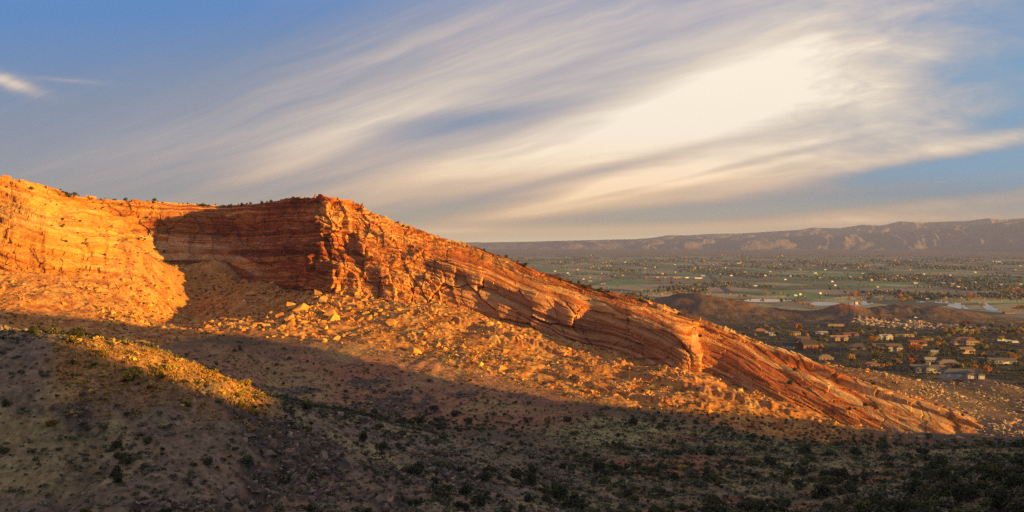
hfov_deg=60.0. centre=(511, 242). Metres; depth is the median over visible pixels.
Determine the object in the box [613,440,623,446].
desert bush
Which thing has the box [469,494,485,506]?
desert bush
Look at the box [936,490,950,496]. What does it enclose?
desert bush
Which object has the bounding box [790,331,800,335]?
house
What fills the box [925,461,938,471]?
desert bush
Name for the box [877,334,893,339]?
house
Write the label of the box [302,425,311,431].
desert bush
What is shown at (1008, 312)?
house
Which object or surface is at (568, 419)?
desert bush
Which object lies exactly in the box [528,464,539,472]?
desert bush
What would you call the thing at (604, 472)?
desert bush
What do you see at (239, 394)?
desert bush
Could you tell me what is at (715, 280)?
road
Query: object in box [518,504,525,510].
desert bush
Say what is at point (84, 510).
desert bush
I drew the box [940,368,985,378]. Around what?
house
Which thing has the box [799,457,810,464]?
desert bush
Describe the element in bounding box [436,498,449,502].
desert bush
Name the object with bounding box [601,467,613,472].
desert bush
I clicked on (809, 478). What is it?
desert bush
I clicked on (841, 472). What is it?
desert bush
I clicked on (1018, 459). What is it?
desert bush
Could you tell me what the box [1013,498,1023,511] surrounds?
desert bush
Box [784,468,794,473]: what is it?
desert bush
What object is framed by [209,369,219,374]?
desert bush
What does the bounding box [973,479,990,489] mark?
desert bush
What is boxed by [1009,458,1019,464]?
desert bush
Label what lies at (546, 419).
desert bush
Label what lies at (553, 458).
desert bush
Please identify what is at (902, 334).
house
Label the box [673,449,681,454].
desert bush
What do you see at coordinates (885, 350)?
tree
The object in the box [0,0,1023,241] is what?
sky
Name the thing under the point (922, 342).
house
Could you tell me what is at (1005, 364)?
scrub
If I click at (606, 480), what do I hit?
desert bush
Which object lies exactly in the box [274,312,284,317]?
boulder
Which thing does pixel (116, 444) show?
desert bush
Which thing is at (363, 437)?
desert bush
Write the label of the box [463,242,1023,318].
valley plain
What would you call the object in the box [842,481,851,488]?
desert bush
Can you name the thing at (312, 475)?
desert bush
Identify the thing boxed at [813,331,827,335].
house
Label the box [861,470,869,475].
desert bush
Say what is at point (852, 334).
house
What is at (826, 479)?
desert bush
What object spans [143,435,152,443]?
desert bush
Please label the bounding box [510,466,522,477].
desert bush
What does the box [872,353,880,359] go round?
tree
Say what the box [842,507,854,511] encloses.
desert bush
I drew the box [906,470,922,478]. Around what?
desert bush
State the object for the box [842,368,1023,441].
rubble
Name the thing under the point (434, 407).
desert bush
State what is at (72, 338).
desert bush
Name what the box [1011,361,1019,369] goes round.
tree
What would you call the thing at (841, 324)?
house
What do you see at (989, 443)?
desert bush
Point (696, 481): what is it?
desert bush
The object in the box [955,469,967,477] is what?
desert bush
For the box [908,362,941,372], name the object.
house
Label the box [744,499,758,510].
desert bush
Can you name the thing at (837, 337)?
house
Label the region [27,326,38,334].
desert bush
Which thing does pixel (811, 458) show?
desert bush
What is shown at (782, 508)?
desert bush
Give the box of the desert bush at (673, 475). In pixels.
[667,471,678,480]
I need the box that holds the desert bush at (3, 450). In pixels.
[0,446,9,453]
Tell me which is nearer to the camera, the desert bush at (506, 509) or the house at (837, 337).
the desert bush at (506, 509)
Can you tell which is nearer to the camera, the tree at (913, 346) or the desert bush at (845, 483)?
the desert bush at (845, 483)
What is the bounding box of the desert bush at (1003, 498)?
[989,487,1015,511]
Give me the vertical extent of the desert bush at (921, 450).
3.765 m
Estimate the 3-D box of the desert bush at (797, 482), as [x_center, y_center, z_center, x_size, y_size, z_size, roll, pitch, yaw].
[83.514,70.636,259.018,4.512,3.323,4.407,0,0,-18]
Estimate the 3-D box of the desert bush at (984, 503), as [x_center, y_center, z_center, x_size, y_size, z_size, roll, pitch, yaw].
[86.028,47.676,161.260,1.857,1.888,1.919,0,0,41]
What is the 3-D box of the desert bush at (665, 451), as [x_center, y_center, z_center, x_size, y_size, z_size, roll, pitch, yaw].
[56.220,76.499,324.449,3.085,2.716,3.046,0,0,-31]
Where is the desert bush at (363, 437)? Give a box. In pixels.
[358,432,367,441]
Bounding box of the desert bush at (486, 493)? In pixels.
[483,490,490,495]
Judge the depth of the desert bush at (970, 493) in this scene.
166.52 m
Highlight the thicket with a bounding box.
[742,327,1023,382]
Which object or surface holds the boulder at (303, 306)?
on the ground at (14, 433)
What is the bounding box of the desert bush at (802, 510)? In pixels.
[793,507,807,511]
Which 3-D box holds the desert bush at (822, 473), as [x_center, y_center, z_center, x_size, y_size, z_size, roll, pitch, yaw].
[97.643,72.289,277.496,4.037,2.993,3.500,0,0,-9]
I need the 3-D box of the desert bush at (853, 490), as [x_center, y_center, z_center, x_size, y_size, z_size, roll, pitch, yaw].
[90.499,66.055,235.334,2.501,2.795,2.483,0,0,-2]
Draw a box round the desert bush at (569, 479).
[567,476,573,482]
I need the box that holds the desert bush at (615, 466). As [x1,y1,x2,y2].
[610,463,618,470]
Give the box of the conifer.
[937,344,945,356]
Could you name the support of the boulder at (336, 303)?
on the ground at (14, 433)
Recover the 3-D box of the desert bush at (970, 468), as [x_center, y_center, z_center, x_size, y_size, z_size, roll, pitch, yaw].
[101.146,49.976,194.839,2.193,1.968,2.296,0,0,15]
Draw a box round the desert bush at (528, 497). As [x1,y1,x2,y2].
[523,493,534,502]
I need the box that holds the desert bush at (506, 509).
[495,507,511,511]
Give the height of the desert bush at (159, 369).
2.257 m
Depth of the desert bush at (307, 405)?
210.90 m
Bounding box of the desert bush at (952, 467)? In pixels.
[945,464,956,470]
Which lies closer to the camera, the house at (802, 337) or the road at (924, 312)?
the house at (802, 337)
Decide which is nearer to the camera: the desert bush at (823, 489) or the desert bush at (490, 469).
the desert bush at (490, 469)
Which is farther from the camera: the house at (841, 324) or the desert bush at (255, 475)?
the house at (841, 324)
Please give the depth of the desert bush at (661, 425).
391.30 m
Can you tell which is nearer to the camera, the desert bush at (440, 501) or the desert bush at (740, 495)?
the desert bush at (440, 501)
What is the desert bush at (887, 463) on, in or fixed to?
on the ground at (14, 433)
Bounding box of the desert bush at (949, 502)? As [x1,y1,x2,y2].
[938,495,957,507]
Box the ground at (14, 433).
[0,239,1023,511]
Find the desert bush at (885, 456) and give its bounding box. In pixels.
[881,453,893,459]
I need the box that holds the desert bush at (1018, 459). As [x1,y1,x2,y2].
[1014,457,1023,467]
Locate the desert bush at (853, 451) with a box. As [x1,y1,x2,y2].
[849,446,861,455]
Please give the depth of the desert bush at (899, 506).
163.03 m
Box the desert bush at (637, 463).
[633,460,642,466]
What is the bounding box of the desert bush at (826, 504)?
[823,501,834,508]
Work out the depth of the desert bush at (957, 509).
159.11 m
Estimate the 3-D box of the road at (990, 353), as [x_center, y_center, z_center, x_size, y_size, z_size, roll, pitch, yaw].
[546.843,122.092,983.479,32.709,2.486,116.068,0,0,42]
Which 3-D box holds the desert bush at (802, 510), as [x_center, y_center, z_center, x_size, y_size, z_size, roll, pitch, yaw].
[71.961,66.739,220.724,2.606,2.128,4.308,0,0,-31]
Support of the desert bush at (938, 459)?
on the ground at (14, 433)
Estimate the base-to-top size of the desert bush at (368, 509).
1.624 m
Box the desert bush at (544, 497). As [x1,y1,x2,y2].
[541,493,551,501]
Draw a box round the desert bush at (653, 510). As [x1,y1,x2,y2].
[650,507,659,511]
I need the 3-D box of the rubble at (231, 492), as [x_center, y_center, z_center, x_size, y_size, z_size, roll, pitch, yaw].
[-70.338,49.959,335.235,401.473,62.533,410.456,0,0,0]
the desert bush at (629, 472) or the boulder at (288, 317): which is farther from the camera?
the boulder at (288, 317)
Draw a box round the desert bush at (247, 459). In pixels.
[237,455,254,467]
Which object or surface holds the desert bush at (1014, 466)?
on the ground at (14, 433)
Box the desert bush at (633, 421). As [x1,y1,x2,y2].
[627,417,637,425]
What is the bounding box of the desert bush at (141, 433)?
[133,431,146,435]
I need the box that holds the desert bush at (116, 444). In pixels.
[111,438,122,447]
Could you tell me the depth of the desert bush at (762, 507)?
217.90 m
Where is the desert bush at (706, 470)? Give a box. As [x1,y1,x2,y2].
[703,466,709,473]
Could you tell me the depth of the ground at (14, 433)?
441.08 m
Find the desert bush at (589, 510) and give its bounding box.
[582,508,594,511]
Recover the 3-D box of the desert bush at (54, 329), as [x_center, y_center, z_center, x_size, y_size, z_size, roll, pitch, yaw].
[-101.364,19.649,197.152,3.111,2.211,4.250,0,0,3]
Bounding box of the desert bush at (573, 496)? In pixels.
[569,494,579,499]
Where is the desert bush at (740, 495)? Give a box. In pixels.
[737,492,746,498]
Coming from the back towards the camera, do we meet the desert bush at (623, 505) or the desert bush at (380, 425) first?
the desert bush at (380, 425)
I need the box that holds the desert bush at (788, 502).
[781,499,790,506]
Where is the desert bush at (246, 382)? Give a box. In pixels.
[239,379,251,385]
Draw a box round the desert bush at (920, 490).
[915,484,929,495]
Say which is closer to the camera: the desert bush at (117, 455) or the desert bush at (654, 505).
the desert bush at (117, 455)
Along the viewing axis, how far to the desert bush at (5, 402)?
171.05 m
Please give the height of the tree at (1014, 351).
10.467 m
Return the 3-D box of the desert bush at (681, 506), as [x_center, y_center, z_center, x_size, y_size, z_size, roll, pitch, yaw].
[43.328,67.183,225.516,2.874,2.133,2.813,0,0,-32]
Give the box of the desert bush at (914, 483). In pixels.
[901,479,921,492]
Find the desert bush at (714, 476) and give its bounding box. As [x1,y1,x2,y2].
[708,473,720,481]
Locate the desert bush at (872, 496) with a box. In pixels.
[866,489,880,500]
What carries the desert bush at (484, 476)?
on the ground at (14, 433)
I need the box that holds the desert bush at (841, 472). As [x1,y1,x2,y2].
[828,468,847,478]
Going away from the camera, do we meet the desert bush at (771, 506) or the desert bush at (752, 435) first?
the desert bush at (771, 506)
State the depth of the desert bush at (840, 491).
241.81 m
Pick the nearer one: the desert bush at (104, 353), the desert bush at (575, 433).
the desert bush at (104, 353)
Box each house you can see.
[751,328,767,334]
[782,343,797,348]
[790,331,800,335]
[795,336,810,340]
[797,340,818,349]
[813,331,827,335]
[817,354,833,360]
[826,323,843,325]
[828,335,847,340]
[841,332,858,337]
[848,343,868,350]
[862,362,879,367]
[870,343,902,351]
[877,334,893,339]
[879,314,891,319]
[894,333,913,336]
[907,340,927,345]
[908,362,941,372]
[920,336,933,340]
[923,357,936,362]
[930,350,938,354]
[935,359,959,366]
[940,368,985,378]
[951,337,979,344]
[954,346,975,353]
[972,357,985,362]
[986,357,1016,363]
[1002,311,1014,313]
[1015,346,1023,351]
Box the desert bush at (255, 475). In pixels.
[249,472,257,478]
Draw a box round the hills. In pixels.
[466,218,1023,249]
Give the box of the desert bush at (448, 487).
[445,484,452,491]
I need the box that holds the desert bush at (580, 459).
[571,457,589,462]
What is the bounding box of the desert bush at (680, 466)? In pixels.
[678,464,687,468]
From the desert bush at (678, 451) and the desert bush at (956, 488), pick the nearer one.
the desert bush at (956, 488)
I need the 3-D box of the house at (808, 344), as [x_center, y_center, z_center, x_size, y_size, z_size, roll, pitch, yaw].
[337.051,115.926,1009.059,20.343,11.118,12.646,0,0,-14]
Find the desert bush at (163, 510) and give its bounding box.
[158,508,170,511]
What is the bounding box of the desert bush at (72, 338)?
[65,336,76,341]
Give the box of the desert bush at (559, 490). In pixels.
[550,485,566,498]
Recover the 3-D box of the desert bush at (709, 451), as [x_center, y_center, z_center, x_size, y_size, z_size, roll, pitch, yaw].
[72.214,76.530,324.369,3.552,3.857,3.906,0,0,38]
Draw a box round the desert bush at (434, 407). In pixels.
[429,405,437,410]
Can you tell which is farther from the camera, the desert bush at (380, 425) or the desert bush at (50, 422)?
the desert bush at (380, 425)
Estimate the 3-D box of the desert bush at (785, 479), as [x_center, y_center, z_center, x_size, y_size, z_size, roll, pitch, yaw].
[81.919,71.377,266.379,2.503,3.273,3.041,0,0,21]
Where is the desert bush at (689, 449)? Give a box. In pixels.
[684,446,697,452]
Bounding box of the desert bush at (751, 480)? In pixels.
[741,478,754,484]
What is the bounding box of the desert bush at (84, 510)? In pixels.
[80,508,91,511]
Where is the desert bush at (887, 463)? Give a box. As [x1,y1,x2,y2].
[882,461,895,466]
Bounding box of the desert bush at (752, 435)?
[749,433,756,438]
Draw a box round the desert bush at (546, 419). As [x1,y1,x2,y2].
[544,417,550,422]
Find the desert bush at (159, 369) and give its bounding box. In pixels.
[152,366,163,374]
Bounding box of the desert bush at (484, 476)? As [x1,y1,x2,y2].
[476,471,490,481]
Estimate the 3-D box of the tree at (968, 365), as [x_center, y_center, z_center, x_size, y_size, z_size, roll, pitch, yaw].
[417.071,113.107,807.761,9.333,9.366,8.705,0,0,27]
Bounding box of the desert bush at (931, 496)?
[923,493,938,500]
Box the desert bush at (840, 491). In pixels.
[836,487,845,494]
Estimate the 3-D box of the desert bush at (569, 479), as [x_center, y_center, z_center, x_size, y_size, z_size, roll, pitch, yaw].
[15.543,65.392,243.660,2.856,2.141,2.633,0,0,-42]
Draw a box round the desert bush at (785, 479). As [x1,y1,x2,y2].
[781,476,788,483]
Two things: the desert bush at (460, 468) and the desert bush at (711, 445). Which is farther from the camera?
the desert bush at (711, 445)
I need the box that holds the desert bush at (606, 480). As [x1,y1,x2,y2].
[600,476,611,483]
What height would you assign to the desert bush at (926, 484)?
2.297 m
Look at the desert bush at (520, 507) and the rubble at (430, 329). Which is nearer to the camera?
the desert bush at (520, 507)
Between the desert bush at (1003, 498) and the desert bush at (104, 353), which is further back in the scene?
the desert bush at (104, 353)
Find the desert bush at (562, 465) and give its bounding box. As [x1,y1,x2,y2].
[558,463,566,468]
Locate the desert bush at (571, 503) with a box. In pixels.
[562,498,580,508]
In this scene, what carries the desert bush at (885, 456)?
on the ground at (14, 433)
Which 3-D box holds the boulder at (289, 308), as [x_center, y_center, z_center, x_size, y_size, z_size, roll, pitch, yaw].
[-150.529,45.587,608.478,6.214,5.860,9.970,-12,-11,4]
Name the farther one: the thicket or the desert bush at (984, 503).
the thicket
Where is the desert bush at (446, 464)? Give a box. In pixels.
[442,461,453,467]
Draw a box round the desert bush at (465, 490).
[458,484,471,495]
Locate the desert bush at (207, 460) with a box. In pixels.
[203,456,212,464]
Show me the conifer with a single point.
(942, 351)
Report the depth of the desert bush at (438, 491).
177.89 m
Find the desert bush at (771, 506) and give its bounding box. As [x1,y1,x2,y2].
[768,503,774,508]
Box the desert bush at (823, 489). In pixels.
[813,483,830,497]
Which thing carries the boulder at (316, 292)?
on the ground at (14, 433)
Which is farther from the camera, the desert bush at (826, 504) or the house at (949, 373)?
the house at (949, 373)
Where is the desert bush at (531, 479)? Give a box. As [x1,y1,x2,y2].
[524,472,536,485]
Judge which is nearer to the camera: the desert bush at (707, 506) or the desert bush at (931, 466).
the desert bush at (707, 506)
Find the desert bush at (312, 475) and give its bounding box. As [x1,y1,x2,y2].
[305,472,316,479]
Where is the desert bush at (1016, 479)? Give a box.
[1003,471,1023,486]
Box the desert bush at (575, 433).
[570,431,579,434]
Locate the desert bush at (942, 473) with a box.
[936,467,950,478]
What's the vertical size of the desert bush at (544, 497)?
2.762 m
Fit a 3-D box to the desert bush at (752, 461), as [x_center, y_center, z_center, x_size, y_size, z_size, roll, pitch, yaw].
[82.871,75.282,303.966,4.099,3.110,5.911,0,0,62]
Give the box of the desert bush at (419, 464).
[414,461,423,474]
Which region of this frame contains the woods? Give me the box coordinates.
[500,254,1023,301]
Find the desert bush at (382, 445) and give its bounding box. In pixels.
[375,441,388,450]
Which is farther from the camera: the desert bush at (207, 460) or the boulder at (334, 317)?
the boulder at (334, 317)
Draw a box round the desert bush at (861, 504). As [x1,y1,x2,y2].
[853,499,869,508]
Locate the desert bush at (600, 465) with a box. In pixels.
[593,461,605,470]
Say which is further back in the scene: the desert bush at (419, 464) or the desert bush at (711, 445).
the desert bush at (711, 445)
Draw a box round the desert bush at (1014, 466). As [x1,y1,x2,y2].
[1008,464,1023,472]
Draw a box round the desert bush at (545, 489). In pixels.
[541,487,548,493]
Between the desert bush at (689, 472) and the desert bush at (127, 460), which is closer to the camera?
the desert bush at (127, 460)
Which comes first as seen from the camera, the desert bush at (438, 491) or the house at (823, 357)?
the desert bush at (438, 491)
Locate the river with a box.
[744,299,997,310]
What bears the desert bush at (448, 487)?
on the ground at (14, 433)
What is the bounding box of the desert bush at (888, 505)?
[884,499,896,510]
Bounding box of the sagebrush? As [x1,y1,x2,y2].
[0,239,1023,511]
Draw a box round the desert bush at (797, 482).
[792,478,806,487]
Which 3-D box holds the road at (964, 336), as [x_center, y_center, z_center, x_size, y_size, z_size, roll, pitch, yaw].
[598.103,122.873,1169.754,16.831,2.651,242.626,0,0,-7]
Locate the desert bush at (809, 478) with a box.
[805,476,818,481]
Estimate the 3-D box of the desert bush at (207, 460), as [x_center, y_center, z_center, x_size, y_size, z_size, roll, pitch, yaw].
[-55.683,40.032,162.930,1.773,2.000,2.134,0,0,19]
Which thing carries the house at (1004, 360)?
on the ground at (14, 433)
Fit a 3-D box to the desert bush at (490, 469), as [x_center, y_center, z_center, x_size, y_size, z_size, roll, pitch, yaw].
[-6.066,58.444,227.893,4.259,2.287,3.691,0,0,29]
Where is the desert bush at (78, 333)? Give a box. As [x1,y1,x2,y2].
[70,330,84,337]
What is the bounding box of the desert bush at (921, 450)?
[916,447,929,454]
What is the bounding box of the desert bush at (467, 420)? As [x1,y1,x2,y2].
[463,417,472,423]
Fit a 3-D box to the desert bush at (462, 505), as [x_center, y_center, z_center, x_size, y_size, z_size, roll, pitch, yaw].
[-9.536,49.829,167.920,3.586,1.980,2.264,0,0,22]
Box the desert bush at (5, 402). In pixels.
[2,399,12,406]
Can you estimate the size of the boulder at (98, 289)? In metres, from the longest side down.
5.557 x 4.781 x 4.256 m
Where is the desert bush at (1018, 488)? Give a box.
[1012,485,1023,493]
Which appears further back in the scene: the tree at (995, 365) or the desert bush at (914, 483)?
the tree at (995, 365)
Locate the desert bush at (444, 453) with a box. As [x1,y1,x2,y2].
[439,451,449,456]
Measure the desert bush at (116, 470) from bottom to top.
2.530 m
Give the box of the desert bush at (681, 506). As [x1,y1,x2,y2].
[676,503,688,509]
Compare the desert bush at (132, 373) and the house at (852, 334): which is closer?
the desert bush at (132, 373)
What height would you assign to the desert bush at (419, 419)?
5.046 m
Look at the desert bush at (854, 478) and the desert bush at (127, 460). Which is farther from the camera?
the desert bush at (854, 478)
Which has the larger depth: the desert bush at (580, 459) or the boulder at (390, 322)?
the boulder at (390, 322)
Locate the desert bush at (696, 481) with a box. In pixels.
[692,478,700,483]
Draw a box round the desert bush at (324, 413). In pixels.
[320,411,327,416]
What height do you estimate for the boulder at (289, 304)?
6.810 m
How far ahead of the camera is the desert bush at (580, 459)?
285.10 m
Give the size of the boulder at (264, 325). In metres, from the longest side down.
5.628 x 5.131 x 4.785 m
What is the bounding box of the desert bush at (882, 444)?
[878,441,890,447]
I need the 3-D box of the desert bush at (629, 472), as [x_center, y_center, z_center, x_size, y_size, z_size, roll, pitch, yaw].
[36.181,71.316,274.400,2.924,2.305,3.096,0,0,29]
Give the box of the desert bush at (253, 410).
[248,408,259,413]
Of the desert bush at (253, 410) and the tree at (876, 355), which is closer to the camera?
the desert bush at (253, 410)
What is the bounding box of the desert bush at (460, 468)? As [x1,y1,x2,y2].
[456,466,466,471]
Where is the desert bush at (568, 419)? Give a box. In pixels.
[563,416,572,421]
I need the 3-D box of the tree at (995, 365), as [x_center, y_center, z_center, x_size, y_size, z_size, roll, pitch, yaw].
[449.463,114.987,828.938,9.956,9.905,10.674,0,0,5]
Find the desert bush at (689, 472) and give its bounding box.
[684,469,697,477]
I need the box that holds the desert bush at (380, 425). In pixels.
[375,422,383,428]
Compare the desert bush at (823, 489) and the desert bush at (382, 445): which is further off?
the desert bush at (823, 489)
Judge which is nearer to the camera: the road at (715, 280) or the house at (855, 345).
the house at (855, 345)
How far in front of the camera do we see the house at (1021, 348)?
1003.66 m
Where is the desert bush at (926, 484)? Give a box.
[922,481,935,487]
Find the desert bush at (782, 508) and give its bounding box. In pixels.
[776,506,786,511]
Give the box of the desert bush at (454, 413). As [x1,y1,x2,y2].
[450,409,457,415]
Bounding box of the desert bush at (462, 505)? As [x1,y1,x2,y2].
[453,500,469,508]
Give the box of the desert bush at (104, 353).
[99,350,109,356]
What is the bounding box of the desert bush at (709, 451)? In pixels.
[704,448,714,455]
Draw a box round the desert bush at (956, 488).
[948,482,967,496]
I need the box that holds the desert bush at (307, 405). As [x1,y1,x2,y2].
[300,401,312,409]
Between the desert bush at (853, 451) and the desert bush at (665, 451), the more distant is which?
the desert bush at (853, 451)
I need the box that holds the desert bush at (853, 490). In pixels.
[849,486,857,493]
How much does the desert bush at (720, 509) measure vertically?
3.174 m
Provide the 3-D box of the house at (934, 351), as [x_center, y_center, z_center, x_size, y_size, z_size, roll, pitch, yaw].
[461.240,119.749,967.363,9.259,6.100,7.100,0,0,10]
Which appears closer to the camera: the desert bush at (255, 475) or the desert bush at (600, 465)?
the desert bush at (255, 475)
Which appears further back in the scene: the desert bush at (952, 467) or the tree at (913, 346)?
the tree at (913, 346)
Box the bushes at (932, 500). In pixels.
[0,240,1023,511]
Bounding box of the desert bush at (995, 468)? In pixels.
[979,462,1004,479]
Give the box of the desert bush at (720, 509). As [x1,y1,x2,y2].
[711,505,727,511]
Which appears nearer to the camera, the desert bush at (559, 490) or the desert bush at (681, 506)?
the desert bush at (559, 490)
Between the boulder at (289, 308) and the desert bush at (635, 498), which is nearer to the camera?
the desert bush at (635, 498)
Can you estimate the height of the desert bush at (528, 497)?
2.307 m
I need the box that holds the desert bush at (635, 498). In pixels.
[627,494,639,501]
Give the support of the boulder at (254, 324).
on the ground at (14, 433)
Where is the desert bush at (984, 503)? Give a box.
[979,500,989,505]
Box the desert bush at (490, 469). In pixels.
[480,466,496,471]
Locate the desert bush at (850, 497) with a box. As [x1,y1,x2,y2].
[842,492,859,503]
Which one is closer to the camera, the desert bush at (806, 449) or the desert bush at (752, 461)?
the desert bush at (752, 461)
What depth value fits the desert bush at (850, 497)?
220.93 m
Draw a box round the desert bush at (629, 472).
[625,470,633,475]
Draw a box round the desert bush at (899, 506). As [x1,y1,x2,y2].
[893,500,910,511]
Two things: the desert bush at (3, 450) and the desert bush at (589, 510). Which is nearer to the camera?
the desert bush at (3, 450)
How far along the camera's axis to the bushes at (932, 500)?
298.54 m
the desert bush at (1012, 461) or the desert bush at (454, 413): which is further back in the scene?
the desert bush at (454, 413)
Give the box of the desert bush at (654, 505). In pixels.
[648,504,660,511]
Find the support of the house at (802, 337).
on the ground at (14, 433)
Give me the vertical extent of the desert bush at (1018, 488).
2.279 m
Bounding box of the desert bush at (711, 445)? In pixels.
[706,442,716,448]
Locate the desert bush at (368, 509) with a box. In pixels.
[358,507,372,511]
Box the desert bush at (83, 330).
[69,328,86,333]
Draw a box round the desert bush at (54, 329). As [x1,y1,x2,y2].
[46,327,60,333]
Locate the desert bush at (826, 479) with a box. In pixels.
[818,475,836,483]
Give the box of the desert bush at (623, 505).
[618,503,626,509]
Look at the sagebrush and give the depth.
230.57 m
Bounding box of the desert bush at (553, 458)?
[544,456,555,461]
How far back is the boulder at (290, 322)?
560.78 m
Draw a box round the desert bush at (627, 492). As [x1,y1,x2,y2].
[617,488,633,497]
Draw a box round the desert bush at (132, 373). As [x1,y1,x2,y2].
[121,367,143,381]
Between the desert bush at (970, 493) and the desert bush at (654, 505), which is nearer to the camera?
the desert bush at (970, 493)
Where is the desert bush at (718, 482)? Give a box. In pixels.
[714,480,722,485]
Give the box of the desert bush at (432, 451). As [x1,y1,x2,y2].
[428,448,435,454]
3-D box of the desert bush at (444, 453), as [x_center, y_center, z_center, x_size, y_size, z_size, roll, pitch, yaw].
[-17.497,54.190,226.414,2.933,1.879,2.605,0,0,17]
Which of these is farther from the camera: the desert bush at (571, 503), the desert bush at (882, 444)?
the desert bush at (882, 444)
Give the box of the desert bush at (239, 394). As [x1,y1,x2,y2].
[232,392,243,396]
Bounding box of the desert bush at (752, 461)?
[745,458,761,465]
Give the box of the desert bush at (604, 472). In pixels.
[600,469,607,475]
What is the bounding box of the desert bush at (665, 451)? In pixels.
[662,449,669,454]
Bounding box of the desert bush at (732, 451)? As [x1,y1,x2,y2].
[726,448,739,455]
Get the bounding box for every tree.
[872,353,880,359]
[882,348,889,355]
[909,343,920,353]
[964,362,974,369]
[981,365,992,373]
[986,361,997,367]
[1010,349,1021,353]
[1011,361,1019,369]
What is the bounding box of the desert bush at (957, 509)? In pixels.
[950,507,964,511]
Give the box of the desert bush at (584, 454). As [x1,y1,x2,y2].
[581,452,590,456]
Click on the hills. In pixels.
(990, 234)
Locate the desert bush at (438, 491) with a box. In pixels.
[432,485,445,497]
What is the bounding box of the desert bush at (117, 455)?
[113,452,126,459]
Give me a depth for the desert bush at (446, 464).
214.47 m
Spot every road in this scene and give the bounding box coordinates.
[692,262,734,293]
[901,308,928,325]
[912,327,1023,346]
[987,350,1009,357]
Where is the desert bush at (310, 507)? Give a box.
[306,502,314,511]
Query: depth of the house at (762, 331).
1195.15 m
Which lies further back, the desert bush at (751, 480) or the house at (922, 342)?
the house at (922, 342)
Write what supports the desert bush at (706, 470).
on the ground at (14, 433)
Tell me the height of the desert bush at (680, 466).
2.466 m
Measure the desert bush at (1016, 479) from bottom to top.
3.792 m
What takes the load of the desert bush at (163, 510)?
on the ground at (14, 433)
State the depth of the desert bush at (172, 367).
188.00 m
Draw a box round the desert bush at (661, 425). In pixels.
[657,422,666,428]
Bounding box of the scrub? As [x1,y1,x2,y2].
[1,239,1023,398]
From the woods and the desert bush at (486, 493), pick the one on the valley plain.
the woods
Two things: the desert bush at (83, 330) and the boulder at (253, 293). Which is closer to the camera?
the desert bush at (83, 330)
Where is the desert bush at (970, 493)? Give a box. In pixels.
[961,487,977,500]
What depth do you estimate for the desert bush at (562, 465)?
267.17 m
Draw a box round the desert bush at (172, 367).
[166,364,178,371]
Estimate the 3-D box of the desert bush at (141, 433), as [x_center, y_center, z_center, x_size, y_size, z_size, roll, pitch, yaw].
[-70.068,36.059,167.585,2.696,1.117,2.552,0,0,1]
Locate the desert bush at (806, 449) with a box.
[795,444,812,453]
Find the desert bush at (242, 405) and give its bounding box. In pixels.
[237,403,248,408]
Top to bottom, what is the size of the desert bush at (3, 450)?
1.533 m
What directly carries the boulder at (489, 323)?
on the ground at (14, 433)
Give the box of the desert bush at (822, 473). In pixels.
[818,469,828,475]
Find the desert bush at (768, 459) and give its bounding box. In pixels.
[763,455,779,466]
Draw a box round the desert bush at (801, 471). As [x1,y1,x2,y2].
[797,466,807,475]
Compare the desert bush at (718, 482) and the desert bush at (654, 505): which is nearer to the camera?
the desert bush at (654, 505)
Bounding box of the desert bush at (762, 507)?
[753,499,769,511]
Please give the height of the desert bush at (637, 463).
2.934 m
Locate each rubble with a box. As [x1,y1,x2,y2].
[0,240,942,442]
[0,325,1014,511]
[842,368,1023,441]
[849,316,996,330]
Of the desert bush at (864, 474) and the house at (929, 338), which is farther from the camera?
the house at (929, 338)
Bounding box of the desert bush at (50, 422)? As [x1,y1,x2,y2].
[45,419,58,425]
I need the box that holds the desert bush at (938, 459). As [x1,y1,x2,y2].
[931,454,947,466]
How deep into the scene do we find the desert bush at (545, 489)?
221.86 m
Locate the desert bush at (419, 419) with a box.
[414,414,424,422]
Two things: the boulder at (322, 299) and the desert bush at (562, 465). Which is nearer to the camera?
the desert bush at (562, 465)
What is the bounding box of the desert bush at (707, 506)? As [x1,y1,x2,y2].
[700,503,715,511]
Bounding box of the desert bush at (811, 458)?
[806,456,816,460]
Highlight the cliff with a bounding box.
[0,175,983,433]
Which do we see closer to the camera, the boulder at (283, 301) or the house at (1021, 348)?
the boulder at (283, 301)
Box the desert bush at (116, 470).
[110,464,122,476]
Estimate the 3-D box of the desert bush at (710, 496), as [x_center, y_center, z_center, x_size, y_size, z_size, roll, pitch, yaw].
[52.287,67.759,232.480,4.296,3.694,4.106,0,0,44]
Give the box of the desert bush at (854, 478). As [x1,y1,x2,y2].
[848,474,859,483]
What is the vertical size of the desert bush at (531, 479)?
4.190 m
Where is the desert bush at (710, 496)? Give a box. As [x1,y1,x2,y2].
[706,494,720,504]
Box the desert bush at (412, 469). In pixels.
[406,464,420,474]
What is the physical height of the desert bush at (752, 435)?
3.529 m
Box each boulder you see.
[94,286,101,291]
[246,291,257,295]
[247,322,261,326]
[261,323,270,327]
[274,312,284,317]
[276,299,287,305]
[284,314,293,320]
[285,302,296,308]
[285,319,295,326]
[287,305,296,310]
[290,303,309,312]
[299,295,307,301]
[314,289,322,295]
[319,296,327,303]
[323,308,336,317]
[325,313,339,320]
[333,301,340,307]
[385,319,396,326]
[407,347,421,353]
[485,321,494,325]
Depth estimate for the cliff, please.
626.58 m
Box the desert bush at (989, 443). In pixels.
[984,441,994,445]
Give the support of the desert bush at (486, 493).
on the ground at (14, 433)
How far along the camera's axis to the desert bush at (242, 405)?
185.19 m
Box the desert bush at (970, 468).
[966,466,975,470]
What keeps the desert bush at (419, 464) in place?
on the ground at (14, 433)
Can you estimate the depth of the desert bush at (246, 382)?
204.49 m
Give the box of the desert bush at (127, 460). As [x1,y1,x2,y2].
[117,456,135,464]

